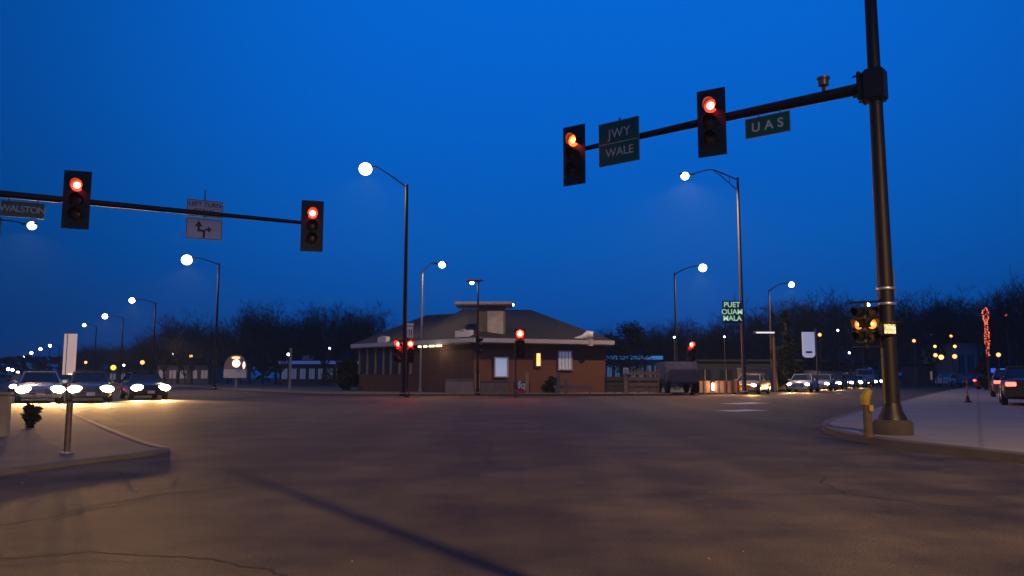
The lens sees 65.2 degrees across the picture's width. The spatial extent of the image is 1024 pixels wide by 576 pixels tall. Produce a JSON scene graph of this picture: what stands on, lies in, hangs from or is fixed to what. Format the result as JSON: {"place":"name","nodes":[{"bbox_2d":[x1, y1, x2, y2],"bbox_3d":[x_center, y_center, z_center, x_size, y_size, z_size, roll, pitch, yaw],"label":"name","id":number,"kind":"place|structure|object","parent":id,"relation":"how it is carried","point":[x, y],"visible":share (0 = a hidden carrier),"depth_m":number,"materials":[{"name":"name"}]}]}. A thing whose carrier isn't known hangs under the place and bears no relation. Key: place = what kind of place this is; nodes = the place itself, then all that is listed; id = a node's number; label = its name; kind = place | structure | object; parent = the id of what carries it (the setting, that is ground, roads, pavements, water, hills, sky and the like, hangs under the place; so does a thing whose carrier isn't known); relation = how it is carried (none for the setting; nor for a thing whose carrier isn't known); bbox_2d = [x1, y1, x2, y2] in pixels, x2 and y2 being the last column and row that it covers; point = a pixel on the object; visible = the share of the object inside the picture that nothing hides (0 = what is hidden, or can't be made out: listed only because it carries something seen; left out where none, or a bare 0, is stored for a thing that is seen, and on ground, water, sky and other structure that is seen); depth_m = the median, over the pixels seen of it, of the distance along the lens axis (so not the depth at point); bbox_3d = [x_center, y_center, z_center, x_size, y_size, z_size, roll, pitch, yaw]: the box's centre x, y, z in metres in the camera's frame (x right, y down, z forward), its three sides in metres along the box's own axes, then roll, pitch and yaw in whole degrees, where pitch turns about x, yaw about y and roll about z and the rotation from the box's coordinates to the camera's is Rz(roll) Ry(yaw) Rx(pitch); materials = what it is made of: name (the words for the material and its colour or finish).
{"place":"outdoors","nodes":[
{"label":"outdoors","id":0,"kind":"place"},
{"bbox_2d":[0,380,157,468],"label":"sidewalk","id":1,"kind":"structure","parent":0,"point":[41,442],"depth_m":13.92,"materials":[{"name":"concrete"}]},
{"bbox_2d":[0,392,13,436],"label":"utility box","id":2,"kind":"object","parent":1,"relation":"on","point":[5,406],"visible":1,"depth_m":14.96,"materials":[{"name":"metal"}]},
{"bbox_2d":[21,402,42,427],"bbox_3d":[-10.712,2.885,17.866,0.442,0.682,0.597,3,-7,-23],"label":"shrub","id":3,"kind":"object","parent":1,"relation":"on","point":[31,416],"visible":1,"depth_m":17.77,"materials":[{"name":"green plant"}]},
{"bbox_2d":[60,402,73,452],"bbox_3d":[-6.583,2.063,11.871,0.180,0.751,0.180,0,-6,0],"label":"bollard","id":4,"kind":"object","parent":1,"relation":"on","point":[68,427],"visible":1,"depth_m":11.84,"materials":[{"name":"metal"}]},
{"bbox_2d":[0,190,300,223],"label":"signal pole","id":5,"kind":"object","parent":1,"relation":"on","point":[29,196],"visible":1,"depth_m":20.70,"materials":[{"name":"metal"}]},
{"bbox_2d":[0,197,44,218],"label":"street sign","id":6,"kind":"object","parent":5,"relation":"hanging from","point":[23,209],"visible":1,"depth_m":19.35,"materials":[{"name":"metal"}]},
{"bbox_2d":[61,170,91,229],"bbox_3d":[-10.824,-2.189,19.894,0.491,1.470,0.491,-3,-7,28],"label":"traffic signal","id":7,"kind":"object","parent":5,"relation":"attached to","point":[76,199],"visible":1,"depth_m":19.85,"materials":[{"name":"grey"}]},
{"bbox_2d":[185,190,222,240],"bbox_3d":[-8.319,-1.984,21.644,0.920,1.360,0.090,4,-7,-29],"label":"lane sign","id":8,"kind":"object","parent":5,"relation":"attached to","point":[204,228],"visible":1,"depth_m":21.59,"materials":[{"name":"white metal"}]},
{"bbox_2d":[300,200,323,251],"bbox_3d":[-5.694,-1.763,22.787,0.491,1.470,0.491,-3,-7,28],"label":"traffic signal","id":9,"kind":"object","parent":5,"relation":"attached to","point":[312,218],"visible":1,"depth_m":22.74,"materials":[{"name":"grey"}]},
{"bbox_2d":[155,364,225,382],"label":"house","id":10,"kind":"structure","parent":0,"point":[200,373],"depth_m":149.13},
{"bbox_2d":[0,378,901,379],"bbox_3d":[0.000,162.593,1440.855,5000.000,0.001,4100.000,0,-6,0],"label":"ground","id":11,"kind":"structure","parent":0,"point":[230,378],"depth_m":1082.93,"materials":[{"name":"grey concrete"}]},
{"bbox_2d":[62,333,77,374],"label":"pylon sign","id":12,"kind":"object","parent":11,"relation":"on","point":[69,354],"visible":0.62,"depth_m":167.29,"materials":[{"name":"grey"}]},
{"bbox_2d":[0,354,1023,381],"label":"undergrowth","id":13,"kind":"object","parent":11,"relation":"on","point":[23,360],"visible":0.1,"depth_m":187.65,"materials":[{"name":"brown plant"}]},
{"bbox_2d":[445,379,473,392],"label":"wall","id":14,"kind":"structure","parent":0,"point":[459,385],"depth_m":52.09,"materials":[{"name":"paint"}]},
{"bbox_2d":[480,381,509,392],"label":"wall","id":15,"kind":"structure","parent":0,"point":[495,386],"depth_m":52.28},
{"bbox_2d":[110,379,901,393],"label":"sidewalk","id":16,"kind":"structure","parent":0,"point":[361,392],"depth_m":55.11,"materials":[{"name":"concrete"}]},
{"bbox_2d":[104,342,144,374],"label":"bare tree","id":17,"kind":"object","parent":16,"relation":"on","point":[117,358],"visible":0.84,"depth_m":147.47,"materials":[{"name":"brown plant"}]},
{"bbox_2d":[130,332,170,371],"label":"bare tree","id":18,"kind":"object","parent":16,"relation":"on","point":[147,359],"visible":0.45,"depth_m":129.76,"materials":[{"name":"brown plant"}]},
{"bbox_2d":[118,322,187,382],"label":"bare tree","id":19,"kind":"object","parent":16,"relation":"on","point":[165,335],"visible":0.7,"depth_m":118.91,"materials":[{"name":"brown plant"}]},
{"bbox_2d":[223,355,246,388],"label":"oval sign","id":20,"kind":"object","parent":16,"relation":"on","point":[235,366],"visible":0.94,"depth_m":70.49,"materials":[{"name":"grey"}]},
{"bbox_2d":[418,262,447,391],"bbox_3d":[-5.746,2.779,58.051,2.068,9.498,0.500,0,-6,0],"label":"street lamp","id":21,"kind":"object","parent":16,"relation":"on","point":[442,264],"visible":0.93,"depth_m":58.10,"materials":[{"name":"metal"}]},
{"bbox_2d":[627,369,659,392],"bbox_3d":[8.801,6.230,53.652,2.159,1.600,0.155,0,-6,0],"label":"board fence","id":22,"kind":"object","parent":16,"relation":"on","point":[647,379],"visible":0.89,"depth_m":53.58,"materials":[{"name":"brown wood"}]},
{"bbox_2d":[679,169,748,393],"bbox_3d":[13.181,-0.541,52.386,4.181,14.836,0.570,0,-6,0],"label":"street lamp","id":23,"kind":"object","parent":16,"relation":"on","point":[684,175],"visible":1,"depth_m":52.33,"materials":[{"name":"metal"}]},
{"bbox_2d":[690,380,738,392],"bbox_3d":[13.703,6.676,54.055,3.281,0.885,0.125,0,-6,0],"label":"panel fence","id":24,"kind":"object","parent":16,"relation":"on","point":[725,386],"visible":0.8,"depth_m":54.04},
{"bbox_2d":[737,368,878,389],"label":"guard wall","id":25,"kind":"structure","parent":16,"relation":"on","point":[767,372],"depth_m":67.41,"materials":[{"name":"concrete"}]},
{"bbox_2d":[802,329,818,383],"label":"hanging banner","id":26,"kind":"object","parent":16,"relation":"on","point":[809,341],"visible":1,"depth_m":65.84,"materials":[{"name":"fabric"}]},
{"bbox_2d":[0,383,1023,575],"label":"road","id":27,"kind":"structure","parent":0,"point":[603,486],"depth_m":7.99,"materials":[{"name":"asphalt"}]},
{"bbox_2d":[13,371,66,402],"bbox_3d":[-21.970,4.593,37.192,2.160,1.450,4.585,4,-8,-32],"label":"car","id":28,"kind":"object","parent":27,"relation":"on","point":[39,385],"visible":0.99,"depth_m":35.73,"materials":[{"name":"silver paint"}]},
{"bbox_2d":[0,399,169,475],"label":"kerb","id":29,"kind":"structure","parent":27,"relation":"on","point":[161,449],"depth_m":11.21,"materials":[{"name":"concrete"}]},
{"bbox_2d":[65,371,114,401],"bbox_3d":[-20.448,4.760,38.682,2.160,1.450,4.585,4,-7,-30],"label":"car","id":30,"kind":"object","parent":27,"relation":"on","point":[88,384],"visible":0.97,"depth_m":37.22,"materials":[{"name":"grey paint"}]},
{"bbox_2d":[0,551,286,575],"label":"road crack","id":31,"kind":"object","parent":27,"relation":"on","point":[272,569],"visible":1,"depth_m":5.10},
{"bbox_2d":[119,372,170,399],"bbox_3d":[-20.096,5.317,43.653,2.160,1.450,4.585,4,-8,-34],"label":"car","id":32,"kind":"object","parent":27,"relation":"on","point":[153,384],"visible":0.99,"depth_m":42.59,"materials":[{"name":"black paint"}]},
{"bbox_2d":[359,163,408,395],"bbox_3d":[-7.454,-0.606,46.355,3.135,13.624,0.767,0,-6,0],"label":"street lamp","id":33,"kind":"object","parent":27,"relation":"on","point":[365,168],"visible":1,"depth_m":46.22,"materials":[{"name":"brown metal"}]},
{"bbox_2d":[5,380,849,395],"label":"kerb","id":34,"kind":"structure","parent":27,"relation":"on","point":[338,394],"depth_m":50.94,"materials":[{"name":"concrete"}]},
{"bbox_2d":[465,279,483,394],"bbox_3d":[-2.260,2.924,47.973,1.120,6.968,0.380,0,-6,0],"label":"street lamp","id":35,"kind":"object","parent":27,"relation":"on","point":[472,281],"visible":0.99,"depth_m":47.99,"materials":[{"name":"brown metal"}]},
{"bbox_2d":[513,348,517,396],"bbox_3d":[0.215,4.801,47.762,0.320,3.390,0.320,0,-6,0],"label":"signal post","id":36,"kind":"object","parent":27,"relation":"on","point":[515,392],"visible":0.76,"depth_m":47.63,"materials":[{"name":"metal"}]},
{"bbox_2d":[515,329,524,357],"bbox_3d":[0.477,3.302,47.636,0.560,1.715,0.720,0,-6,0],"label":"traffic signal","id":37,"kind":"object","parent":36,"relation":"attached to","point":[519,343],"visible":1,"depth_m":47.63,"materials":[{"name":"grey"}]},
{"bbox_2d":[655,362,699,392],"bbox_3d":[11.205,6.074,54.387,2.200,2.075,4.750,0,-6,0],"label":"truck","id":38,"kind":"object","parent":27,"relation":"on","point":[685,374],"visible":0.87,"depth_m":52.59,"materials":[{"name":"black paint"}]},
{"bbox_2d":[733,373,770,393],"bbox_3d":[16.945,6.771,56.636,2.160,1.450,4.585,-4,-7,30],"label":"car","id":39,"kind":"object","parent":27,"relation":"on","point":[758,383],"visible":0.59,"depth_m":55.90,"materials":[{"name":"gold paint"}]},
{"bbox_2d":[754,284,847,369],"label":"bare tree","id":40,"kind":"object","parent":27,"relation":"on","point":[808,317],"visible":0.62,"depth_m":118.18,"materials":[{"name":"brown plant"}]},
{"bbox_2d":[787,374,818,391],"bbox_3d":[23.511,7.661,64.579,2.160,1.450,4.585,-4,-7,30],"label":"car","id":41,"kind":"object","parent":27,"relation":"on","point":[809,382],"visible":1,"depth_m":63.51,"materials":[{"name":"white paint"}]},
{"bbox_2d":[768,293,855,362],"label":"bare tree","id":42,"kind":"object","parent":27,"relation":"on","point":[825,346],"visible":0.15,"depth_m":129.28,"materials":[{"name":"brown plant"}]},
{"bbox_2d":[799,363,867,371],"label":"house","id":43,"kind":"structure","parent":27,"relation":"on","point":[844,367],"depth_m":129.37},
{"bbox_2d":[796,289,874,371],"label":"bare tree","id":44,"kind":"object","parent":27,"relation":"on","point":[835,360],"visible":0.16,"depth_m":128.23,"materials":[{"name":"brown plant"}]},
{"bbox_2d":[803,297,908,374],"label":"bare tree","id":45,"kind":"object","parent":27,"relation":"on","point":[834,326],"visible":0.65,"depth_m":112.25,"materials":[{"name":"brown plant"}]},
{"bbox_2d":[896,307,937,364],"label":"bare tree","id":46,"kind":"object","parent":27,"relation":"on","point":[901,362],"visible":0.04,"depth_m":127.42,"materials":[{"name":"brown plant"}]},
{"bbox_2d":[822,386,1023,463],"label":"kerb","id":47,"kind":"structure","parent":27,"relation":"on","point":[828,428],"depth_m":12.52,"materials":[{"name":"concrete"}]},
{"bbox_2d":[897,288,975,385],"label":"bare tree","id":48,"kind":"object","parent":27,"relation":"on","point":[940,340],"visible":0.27,"depth_m":114.88,"materials":[{"name":"brown plant"}]},
{"bbox_2d":[905,280,979,360],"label":"bare tree","id":49,"kind":"object","parent":27,"relation":"on","point":[935,339],"visible":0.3,"depth_m":113.85,"materials":[{"name":"brown plant"}]},
{"bbox_2d":[922,341,981,385],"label":"house","id":50,"kind":"structure","parent":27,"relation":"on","point":[967,358],"depth_m":111.78,"materials":[{"name":"grey"}]},
{"bbox_2d":[898,364,1011,385],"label":"shop building","id":51,"kind":"structure","parent":27,"relation":"on","point":[908,374],"depth_m":120.60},
{"bbox_2d":[925,296,998,354],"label":"bare tree","id":52,"kind":"object","parent":27,"relation":"on","point":[959,338],"visible":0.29,"depth_m":112.28,"materials":[{"name":"brown plant"}]},
{"bbox_2d":[926,285,1023,369],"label":"bare tree","id":53,"kind":"object","parent":27,"relation":"on","point":[969,318],"visible":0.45,"depth_m":95.77,"materials":[{"name":"brown plant"}]},
{"bbox_2d":[971,352,992,389],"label":"conifer","id":54,"kind":"object","parent":27,"relation":"on","point":[982,369],"visible":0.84,"depth_m":65.58,"materials":[{"name":"green plant"}]},
{"bbox_2d":[953,301,1023,363],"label":"bare tree","id":55,"kind":"object","parent":27,"relation":"on","point":[983,348],"visible":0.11,"depth_m":107.32,"materials":[{"name":"brown plant"}]},
{"bbox_2d":[961,277,1023,365],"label":"bare tree","id":56,"kind":"object","parent":27,"relation":"on","point":[999,306],"visible":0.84,"depth_m":90.96,"materials":[{"name":"brown plant"}]},
{"bbox_2d":[966,267,1023,353],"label":"bare tree","id":57,"kind":"object","parent":27,"relation":"on","point":[1009,330],"visible":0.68,"depth_m":90.90,"materials":[{"name":"brown plant"}]},
{"bbox_2d":[0,0,1023,377],"label":"sky","id":58,"kind":"structure","parent":0,"point":[265,108],"materials":[{"name":"blue"}]},
{"bbox_2d":[165,380,901,390],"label":"verge","id":59,"kind":"structure","parent":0,"point":[270,385],"depth_m":91.72,"materials":[{"name":"green plant"}]},
{"bbox_2d":[78,369,156,382],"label":"house","id":60,"kind":"structure","parent":59,"relation":"on","point":[110,373],"depth_m":164.07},
{"bbox_2d":[161,334,207,384],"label":"bare tree","id":61,"kind":"object","parent":59,"relation":"on","point":[177,355],"visible":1,"depth_m":111.77,"materials":[{"name":"brown plant"}]},
{"bbox_2d":[152,308,217,383],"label":"bare tree","id":62,"kind":"object","parent":59,"relation":"on","point":[178,371],"visible":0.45,"depth_m":135.68,"materials":[{"name":"brown plant"}]},
{"bbox_2d":[160,321,218,383],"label":"bare tree","id":63,"kind":"object","parent":59,"relation":"on","point":[194,337],"visible":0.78,"depth_m":119.98,"materials":[{"name":"brown plant"}]},
{"bbox_2d":[181,255,219,389],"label":"street lamp","id":64,"kind":"object","parent":59,"relation":"on","point":[186,259],"visible":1,"depth_m":70.13,"materials":[{"name":"grey metal"}]},
{"bbox_2d":[190,325,235,383],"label":"bare tree","id":65,"kind":"object","parent":59,"relation":"on","point":[212,355],"visible":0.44,"depth_m":129.55,"materials":[{"name":"brown plant"}]},
{"bbox_2d":[209,325,268,384],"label":"bare tree","id":66,"kind":"object","parent":59,"relation":"on","point":[244,350],"visible":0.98,"depth_m":115.50,"materials":[{"name":"brown plant"}]},
{"bbox_2d":[204,307,277,383],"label":"bare tree","id":67,"kind":"object","parent":59,"relation":"on","point":[234,346],"visible":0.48,"depth_m":121.15,"materials":[{"name":"brown plant"}]},
{"bbox_2d":[227,295,300,383],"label":"bare tree","id":68,"kind":"object","parent":59,"relation":"on","point":[258,328],"visible":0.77,"depth_m":120.08,"materials":[{"name":"brown plant"}]},
{"bbox_2d":[235,308,302,383],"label":"bare tree","id":69,"kind":"object","parent":59,"relation":"on","point":[274,362],"visible":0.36,"depth_m":121.35,"materials":[{"name":"brown plant"}]},
{"bbox_2d":[260,333,306,384],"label":"bare tree","id":70,"kind":"object","parent":59,"relation":"on","point":[281,351],"visible":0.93,"depth_m":105.04,"materials":[{"name":"brown plant"}]},
{"bbox_2d":[257,306,314,359],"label":"bare tree","id":71,"kind":"object","parent":59,"relation":"on","point":[276,336],"visible":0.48,"depth_m":118.14,"materials":[{"name":"brown plant"}]},
{"bbox_2d":[277,309,332,359],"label":"bare tree","id":72,"kind":"object","parent":59,"relation":"on","point":[306,338],"visible":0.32,"depth_m":113.18,"materials":[{"name":"brown plant"}]},
{"bbox_2d":[278,360,358,384],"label":"diner","id":73,"kind":"structure","parent":59,"relation":"on","point":[306,372],"depth_m":111.28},
{"bbox_2d":[285,298,363,384],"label":"bare tree","id":74,"kind":"object","parent":59,"relation":"on","point":[313,329],"visible":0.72,"depth_m":105.76,"materials":[{"name":"brown plant"}]},
{"bbox_2d":[321,357,358,389],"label":"shrub","id":75,"kind":"object","parent":59,"relation":"on","point":[346,373],"visible":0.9,"depth_m":65.01,"materials":[{"name":"green plant"}]},
{"bbox_2d":[309,303,377,385],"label":"bare tree","id":76,"kind":"object","parent":59,"relation":"on","point":[342,332],"visible":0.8,"depth_m":100.58,"materials":[{"name":"brown plant"}]},
{"bbox_2d":[314,297,396,364],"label":"bare tree","id":77,"kind":"object","parent":59,"relation":"on","point":[352,352],"visible":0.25,"depth_m":108.48,"materials":[{"name":"brown plant"}]},
{"bbox_2d":[338,306,400,350],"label":"bare tree","id":78,"kind":"object","parent":59,"relation":"on","point":[363,333],"visible":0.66,"depth_m":99.16,"materials":[{"name":"brown plant"}]},
{"bbox_2d":[350,301,614,392],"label":"brick building","id":79,"kind":"structure","parent":59,"relation":"on","point":[553,346],"depth_m":56.65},
{"bbox_2d":[494,357,508,377],"bbox_3d":[-0.736,5.375,54.304,1.049,1.398,0.110,3,-7,-24],"label":"window","id":80,"kind":"structure","parent":79,"relation":"in","point":[501,364],"depth_m":54.30,"materials":[{"name":"grey"}]},
{"bbox_2d":[558,350,572,369],"bbox_3d":[3.733,5.099,56.364,1.146,1.393,0.110,3,-7,-24],"label":"window","id":81,"kind":"structure","parent":79,"relation":"in","point":[565,360],"depth_m":56.35,"materials":[{"name":"grey"}]},
{"bbox_2d":[58,322,1023,374],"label":"woodland","id":82,"kind":"object","parent":59,"relation":"on","point":[665,355],"visible":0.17,"depth_m":176.69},
{"bbox_2d":[605,320,653,386],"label":"evergreen tree","id":83,"kind":"object","parent":59,"relation":"on","point":[629,333],"visible":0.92,"depth_m":91.24,"materials":[{"name":"green plant"}]},
{"bbox_2d":[605,355,662,382],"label":"diner","id":84,"kind":"structure","parent":59,"relation":"on","point":[610,371],"depth_m":99.39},
{"bbox_2d":[627,320,674,354],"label":"bare tree","id":85,"kind":"object","parent":59,"relation":"on","point":[654,340],"visible":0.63,"depth_m":115.61,"materials":[{"name":"brown plant"}]},
{"bbox_2d":[642,312,697,361],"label":"bare tree","id":86,"kind":"object","parent":59,"relation":"on","point":[681,332],"visible":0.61,"depth_m":117.16,"materials":[{"name":"brown plant"}]},
{"bbox_2d":[674,264,706,388],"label":"street lamp","id":87,"kind":"object","parent":59,"relation":"on","point":[702,267],"visible":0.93,"depth_m":70.19,"materials":[{"name":"grey metal"}]},
{"bbox_2d":[678,318,735,358],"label":"bare tree","id":88,"kind":"object","parent":59,"relation":"on","point":[696,346],"visible":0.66,"depth_m":119.06,"materials":[{"name":"brown plant"}]},
{"bbox_2d":[695,309,764,358],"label":"bare tree","id":89,"kind":"object","parent":59,"relation":"on","point":[720,337],"visible":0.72,"depth_m":118.04,"materials":[{"name":"brown plant"}]},
{"bbox_2d":[671,359,802,386],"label":"shop building","id":90,"kind":"structure","parent":59,"relation":"on","point":[710,369],"depth_m":81.54,"materials":[{"name":"brown glass"}]},
{"bbox_2d":[719,308,782,358],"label":"bare tree","id":91,"kind":"object","parent":59,"relation":"on","point":[749,351],"visible":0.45,"depth_m":118.24,"materials":[{"name":"brown plant"}]},
{"bbox_2d":[731,292,806,358],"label":"bare tree","id":92,"kind":"object","parent":59,"relation":"on","point":[758,325],"visible":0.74,"depth_m":115.33,"materials":[{"name":"brown plant"}]},
{"bbox_2d":[769,311,804,390],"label":"conifer","id":93,"kind":"object","parent":59,"relation":"on","point":[787,366],"visible":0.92,"depth_m":69.45,"materials":[{"name":"green plant"}]},
{"bbox_2d":[871,285,955,385],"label":"bare tree","id":94,"kind":"object","parent":59,"relation":"on","point":[914,334],"visible":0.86,"depth_m":112.54,"materials":[{"name":"brown plant"}]},
{"bbox_2d":[722,301,742,322],"bbox_3d":[14.225,1.549,51.645,1.396,1.450,0.066,0,-6,0],"label":"shop sign","id":95,"kind":"object","parent":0,"point":[731,311],"visible":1,"depth_m":51.62,"materials":[{"name":"green"}]},
{"bbox_2d":[830,386,1023,451],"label":"sidewalk","id":96,"kind":"structure","parent":0,"point":[983,418],"depth_m":19.14,"materials":[{"name":"concrete"}]},
{"bbox_2d":[585,0,913,435],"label":"signal pole","id":97,"kind":"object","parent":96,"relation":"on","point":[870,87],"visible":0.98,"depth_m":14.95,"materials":[{"name":"brown metal"}]},
{"bbox_2d":[563,123,585,186],"bbox_3d":[1.516,-3.211,19.374,0.491,1.470,0.491,1,-6,-10],"label":"traffic signal","id":98,"kind":"object","parent":97,"relation":"attached to","point":[574,168],"visible":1,"depth_m":19.31,"materials":[{"name":"grey"}]},
{"bbox_2d":[599,116,639,167],"bbox_3d":[2.510,-3.440,18.675,1.088,1.117,0.100,-5,-8,39],"label":"street sign","id":99,"kind":"object","parent":97,"relation":"attached to","point":[619,141],"visible":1,"depth_m":18.62,"materials":[{"name":"green metal"}]},
{"bbox_2d":[697,87,726,157],"bbox_3d":[4.274,-3.533,17.105,0.491,1.470,0.491,2,-7,-14],"label":"traffic signal","id":100,"kind":"object","parent":97,"relation":"attached to","point":[711,120],"visible":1,"depth_m":17.04,"materials":[{"name":"grey"}]},
{"bbox_2d":[745,109,790,139],"bbox_3d":[5.259,-3.438,16.438,0.940,0.634,0.109,-5,-8,39],"label":"street sign","id":101,"kind":"object","parent":97,"relation":"hanging from","point":[767,125],"visible":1,"depth_m":16.38,"materials":[{"name":"metal"}]},
{"bbox_2d":[849,300,880,348],"bbox_3d":[6.567,0.677,14.839,0.545,0.884,0.073,-3,-7,27],"label":"signal bracket","id":102,"kind":"object","parent":97,"relation":"attached to","point":[865,304],"visible":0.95,"depth_m":14.84,"materials":[{"name":"brown metal"}]},
{"bbox_2d":[850,306,865,342],"bbox_3d":[6.433,0.677,14.842,0.279,0.665,0.217,3,-7,-24],"label":"traffic signal","id":103,"kind":"object","parent":102,"relation":"attached to","point":[857,324],"visible":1,"depth_m":14.82,"materials":[{"name":"grey"}]},
{"bbox_2d":[863,306,879,341],"bbox_3d":[6.609,0.660,14.685,0.217,0.665,0.279,1,-6,-8],"label":"traffic signal","id":104,"kind":"object","parent":102,"relation":"attached to","point":[871,322],"visible":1,"depth_m":14.68,"materials":[{"name":"grey"}]},
{"bbox_2d":[860,388,873,437],"bbox_3d":[6.132,2.149,13.828,0.206,0.848,0.194,0,-6,0],"label":"push button post","id":105,"kind":"object","parent":96,"relation":"on","point":[865,397],"visible":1,"depth_m":13.78,"materials":[{"name":"metal"}]},
{"bbox_2d":[994,366,1023,404],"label":"car","id":106,"kind":"object","parent":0,"point":[1011,384],"visible":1,"depth_m":29.43,"materials":[{"name":"black paint"}]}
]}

